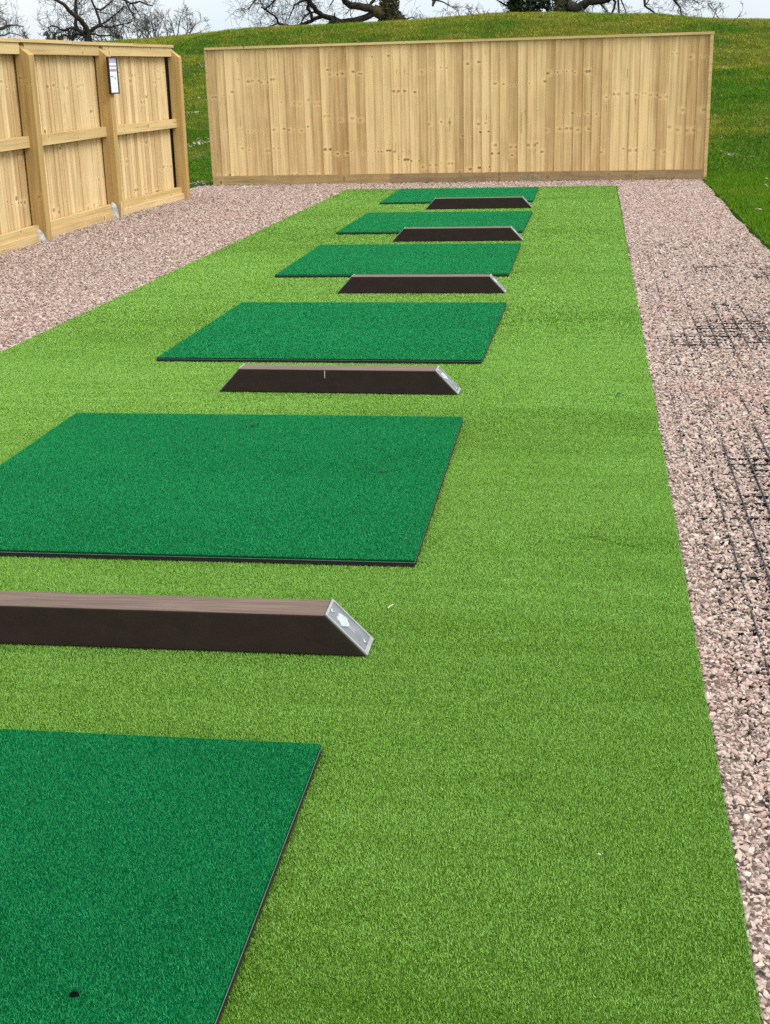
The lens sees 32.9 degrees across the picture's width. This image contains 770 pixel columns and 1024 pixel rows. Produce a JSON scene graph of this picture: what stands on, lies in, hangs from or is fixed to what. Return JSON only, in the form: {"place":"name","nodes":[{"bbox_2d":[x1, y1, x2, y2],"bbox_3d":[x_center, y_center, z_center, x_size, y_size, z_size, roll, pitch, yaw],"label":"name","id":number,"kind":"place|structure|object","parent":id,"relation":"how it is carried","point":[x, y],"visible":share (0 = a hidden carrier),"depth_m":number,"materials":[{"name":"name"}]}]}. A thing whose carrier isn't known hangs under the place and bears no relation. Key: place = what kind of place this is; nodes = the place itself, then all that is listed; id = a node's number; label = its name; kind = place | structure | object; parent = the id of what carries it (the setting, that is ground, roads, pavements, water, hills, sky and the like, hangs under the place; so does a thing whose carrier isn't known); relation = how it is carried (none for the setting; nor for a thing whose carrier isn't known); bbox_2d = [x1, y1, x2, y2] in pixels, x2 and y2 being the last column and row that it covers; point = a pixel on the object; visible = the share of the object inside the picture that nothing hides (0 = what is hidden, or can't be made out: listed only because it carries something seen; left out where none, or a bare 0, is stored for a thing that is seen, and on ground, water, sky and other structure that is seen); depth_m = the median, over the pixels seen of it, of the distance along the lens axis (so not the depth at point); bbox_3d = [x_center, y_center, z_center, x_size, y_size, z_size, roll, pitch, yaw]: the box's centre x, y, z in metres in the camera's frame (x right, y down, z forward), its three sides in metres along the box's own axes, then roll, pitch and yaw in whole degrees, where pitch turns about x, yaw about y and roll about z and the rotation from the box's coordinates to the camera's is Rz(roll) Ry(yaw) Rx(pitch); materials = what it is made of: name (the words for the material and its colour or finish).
{"place":"outdoors","nodes":[
{"label":"outdoors","id":0,"kind":"place"},
{"bbox_2d":[0,179,769,1023],"bbox_3d":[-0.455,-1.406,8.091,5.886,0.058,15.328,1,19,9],"label":"gravel","id":1,"kind":"structure","parent":0,"point":[690,211],"depth_m":6.61,"materials":[{"name":"beige gravel"}]},
{"bbox_2d":[36,229,45,241],"bbox_3d":[-2.835,-2.222,10.673,0.111,0.187,0.111,1,19,9],"label":"concrete footing","id":2,"kind":"object","parent":1,"relation":"on","point":[42,237],"visible":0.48,"depth_m":10.62,"materials":[{"name":"white concrete"}]},
{"bbox_2d":[0,38,189,253],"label":"paling fence","id":3,"kind":"object","parent":1,"relation":"on","point":[80,146],"visible":0.9,"depth_m":11.66,"materials":[{"name":"beige wood"}]},
{"bbox_2d":[106,57,119,93],"bbox_3d":[-2.502,-4.015,11.977,0.022,0.324,0.244,1,19,7],"label":"framed notice","id":4,"kind":"object","parent":3,"relation":"attached to","point":[112,75],"visible":1,"depth_m":11.96,"materials":[{"name":"white paper"}]},
{"bbox_2d":[110,202,118,217],"bbox_3d":[-2.569,-2.797,12.297,0.101,0.260,0.100,-14,22,-33],"label":"concrete footing","id":5,"kind":"object","parent":1,"relation":"on","point":[114,209],"visible":0.47,"depth_m":12.25,"materials":[{"name":"white concrete"}]},
{"bbox_2d":[0,185,762,1023],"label":"turf carpet","id":6,"kind":"object","parent":1,"relation":"on","point":[506,721],"visible":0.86,"depth_m":2.80,"materials":[{"name":"green carpet"}]},
{"bbox_2d":[0,728,321,1023],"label":"golf mat","id":7,"kind":"object","parent":6,"relation":"on","point":[137,873],"visible":1,"depth_m":2.13,"materials":[{"name":"green carpet"}]},
{"bbox_2d":[0,591,373,655],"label":"bay divider","id":8,"kind":"object","parent":6,"relation":"on","point":[323,627],"visible":1,"depth_m":2.96,"materials":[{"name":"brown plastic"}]},
{"bbox_2d":[0,412,462,566],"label":"golf mat","id":9,"kind":"object","parent":6,"relation":"on","point":[301,489],"visible":1,"depth_m":4.07,"materials":[{"name":"green carpet"}]},
{"bbox_2d":[157,302,505,363],"bbox_3d":[-0.193,-0.927,6.585,1.511,0.024,1.511,2,19,9],"label":"golf mat","id":10,"kind":"object","parent":6,"relation":"on","point":[396,332],"visible":1,"depth_m":6.42,"materials":[{"name":"green carpet"}]},
{"bbox_2d":[219,363,460,394],"bbox_3d":[-0.190,-0.546,5.336,0.997,0.100,0.091,2,19,10],"label":"bay divider","id":11,"kind":"object","parent":6,"relation":"on","point":[244,377],"visible":1,"depth_m":5.30,"materials":[{"name":"brown plastic"}]},
{"bbox_2d":[275,243,520,277],"bbox_3d":[0.144,-1.745,8.976,1.511,0.024,1.511,1,19,9],"label":"golf mat","id":12,"kind":"object","parent":6,"relation":"on","point":[348,260],"visible":1,"depth_m":8.86,"materials":[{"name":"green carpet"}]},
{"bbox_2d":[337,274,505,292],"bbox_3d":[0.213,-1.345,7.667,0.997,0.100,0.091,2,19,9],"label":"bay divider","id":13,"kind":"object","parent":6,"relation":"on","point":[431,283],"visible":1,"depth_m":7.63,"materials":[{"name":"brown plastic"}]},
{"bbox_2d":[336,210,531,233],"bbox_3d":[0.464,-2.478,11.116,1.511,0.024,1.511,2,19,9],"label":"golf mat","id":14,"kind":"object","parent":6,"relation":"on","point":[386,223],"visible":0.88,"depth_m":11.12,"materials":[{"name":"green carpet"}]},
{"bbox_2d":[393,226,522,241],"bbox_3d":[0.553,-2.125,9.944,0.997,0.100,0.091,1,19,8],"label":"bay divider","id":15,"kind":"object","parent":6,"relation":"on","point":[499,233],"visible":1,"depth_m":9.90,"materials":[{"name":"brown plastic"}]},
{"bbox_2d":[380,187,537,203],"bbox_3d":[0.798,-3.268,13.424,1.511,0.024,1.511,1,19,8],"label":"golf mat","id":16,"kind":"object","parent":6,"relation":"on","point":[419,196],"visible":0.84,"depth_m":13.46,"materials":[{"name":"green carpet"}]},
{"bbox_2d":[426,196,531,208],"bbox_3d":[0.879,-2.899,12.205,0.997,0.100,0.091,1,19,7],"label":"bay divider","id":17,"kind":"object","parent":6,"relation":"on","point":[478,202],"visible":1,"depth_m":12.16,"materials":[{"name":"brown plastic"}]},
{"bbox_2d":[635,238,769,818],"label":"gravel grid","id":18,"kind":"object","parent":1,"relation":"on","point":[743,504],"visible":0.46,"depth_m":4.36,"materials":[{"name":"black plastic"}]},
{"bbox_2d":[0,0,769,41],"label":"sky","id":19,"kind":"structure","parent":0,"point":[215,10],"materials":[{"name":"white"}]},
{"bbox_2d":[87,11,769,250],"bbox_3d":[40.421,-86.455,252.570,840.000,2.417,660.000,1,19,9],"label":"terrain","id":20,"kind":"structure","parent":0,"point":[766,59],"depth_m":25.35,"materials":[{"name":"green plant"}]},
{"bbox_2d":[0,0,38,38],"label":"bare tree","id":21,"kind":"object","parent":20,"relation":"on","point":[7,25],"visible":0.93,"depth_m":41.77,"materials":[{"name":"grey plant"}]},
{"bbox_2d":[38,23,83,40],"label":"hedge shrub","id":22,"kind":"object","parent":20,"relation":"on","point":[80,38],"visible":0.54,"depth_m":54.98,"materials":[{"name":"grey plant"}]},
{"bbox_2d":[34,0,159,41],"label":"crooked tree","id":23,"kind":"object","parent":20,"relation":"on","point":[86,33],"visible":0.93,"depth_m":36.93,"materials":[{"name":"brown plant"}]},
{"bbox_2d":[92,23,128,41],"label":"thicket","id":24,"kind":"object","parent":20,"relation":"on","point":[101,39],"visible":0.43,"depth_m":52.79,"materials":[{"name":"grey plant"}]},
{"bbox_2d":[98,0,172,39],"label":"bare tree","id":25,"kind":"object","parent":20,"relation":"on","point":[142,30],"visible":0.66,"depth_m":48.66,"materials":[{"name":"grey plant"}]},
{"bbox_2d":[114,0,210,38],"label":"bare tree","id":26,"kind":"object","parent":20,"relation":"on","point":[187,19],"visible":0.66,"depth_m":60.12,"materials":[{"name":"grey plant"}]},
{"bbox_2d":[223,0,460,28],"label":"oak tree","id":27,"kind":"object","parent":20,"relation":"on","point":[385,10],"visible":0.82,"depth_m":43.72,"materials":[{"name":"brown plant"}]},
{"bbox_2d":[414,5,473,17],"bbox_3d":[1.740,-12.901,34.232,2.009,0.717,0.746,14,24,38],"label":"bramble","id":28,"kind":"object","parent":20,"relation":"on","point":[451,12],"visible":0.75,"depth_m":34.42,"materials":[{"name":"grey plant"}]},
{"bbox_2d":[204,31,714,184],"bbox_3d":[0.777,-4.466,15.044,5.788,1.857,0.198,2,19,10],"label":"board fence","id":29,"kind":"object","parent":20,"relation":"on","point":[601,107],"visible":0.97,"depth_m":14.90,"materials":[{"name":"brown wood"}]},
{"bbox_2d":[461,1,509,14],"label":"bramble","id":30,"kind":"object","parent":20,"relation":"on","point":[476,10],"visible":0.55,"depth_m":33.79,"materials":[{"name":"grey plant"}]},
{"bbox_2d":[497,0,553,12],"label":"ivy clad tree","id":31,"kind":"object","parent":20,"relation":"on","point":[521,5],"visible":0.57,"depth_m":45.30,"materials":[{"name":"green plant"}]},
{"bbox_2d":[580,6,632,13],"bbox_3d":[5.991,-13.333,35.346,1.434,0.775,1.117,1,19,9],"label":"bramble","id":32,"kind":"object","parent":20,"relation":"on","point":[605,10],"visible":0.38,"depth_m":35.13,"materials":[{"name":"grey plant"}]},
{"bbox_2d":[537,0,710,15],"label":"oak tree","id":33,"kind":"object","parent":20,"relation":"on","point":[559,6],"visible":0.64,"depth_m":41.86,"materials":[{"name":"brown plant"}]},
{"bbox_2d":[678,2,728,17],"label":"bare sapling","id":34,"kind":"object","parent":20,"relation":"on","point":[698,9],"visible":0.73,"depth_m":54.89,"materials":[{"name":"grey plant"}]},
{"bbox_2d":[705,1,746,17],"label":"bare sapling","id":35,"kind":"object","parent":20,"relation":"on","point":[717,7],"visible":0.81,"depth_m":68.31,"materials":[{"name":"grey plant"}]}
]}

